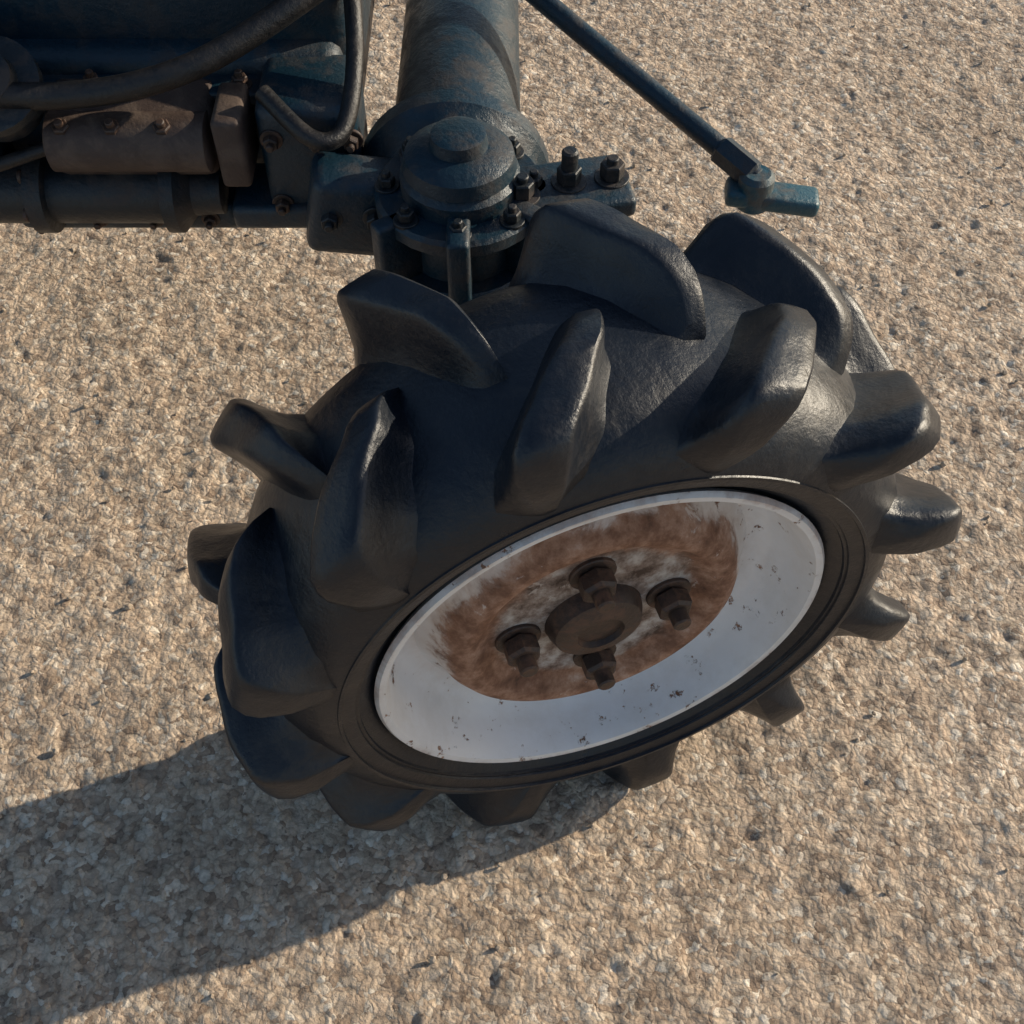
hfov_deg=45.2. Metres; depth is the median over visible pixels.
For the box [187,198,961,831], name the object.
tractor wheel
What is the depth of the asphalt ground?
1.40 m
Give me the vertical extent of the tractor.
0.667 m
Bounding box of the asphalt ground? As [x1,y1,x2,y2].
[0,0,1023,1023]

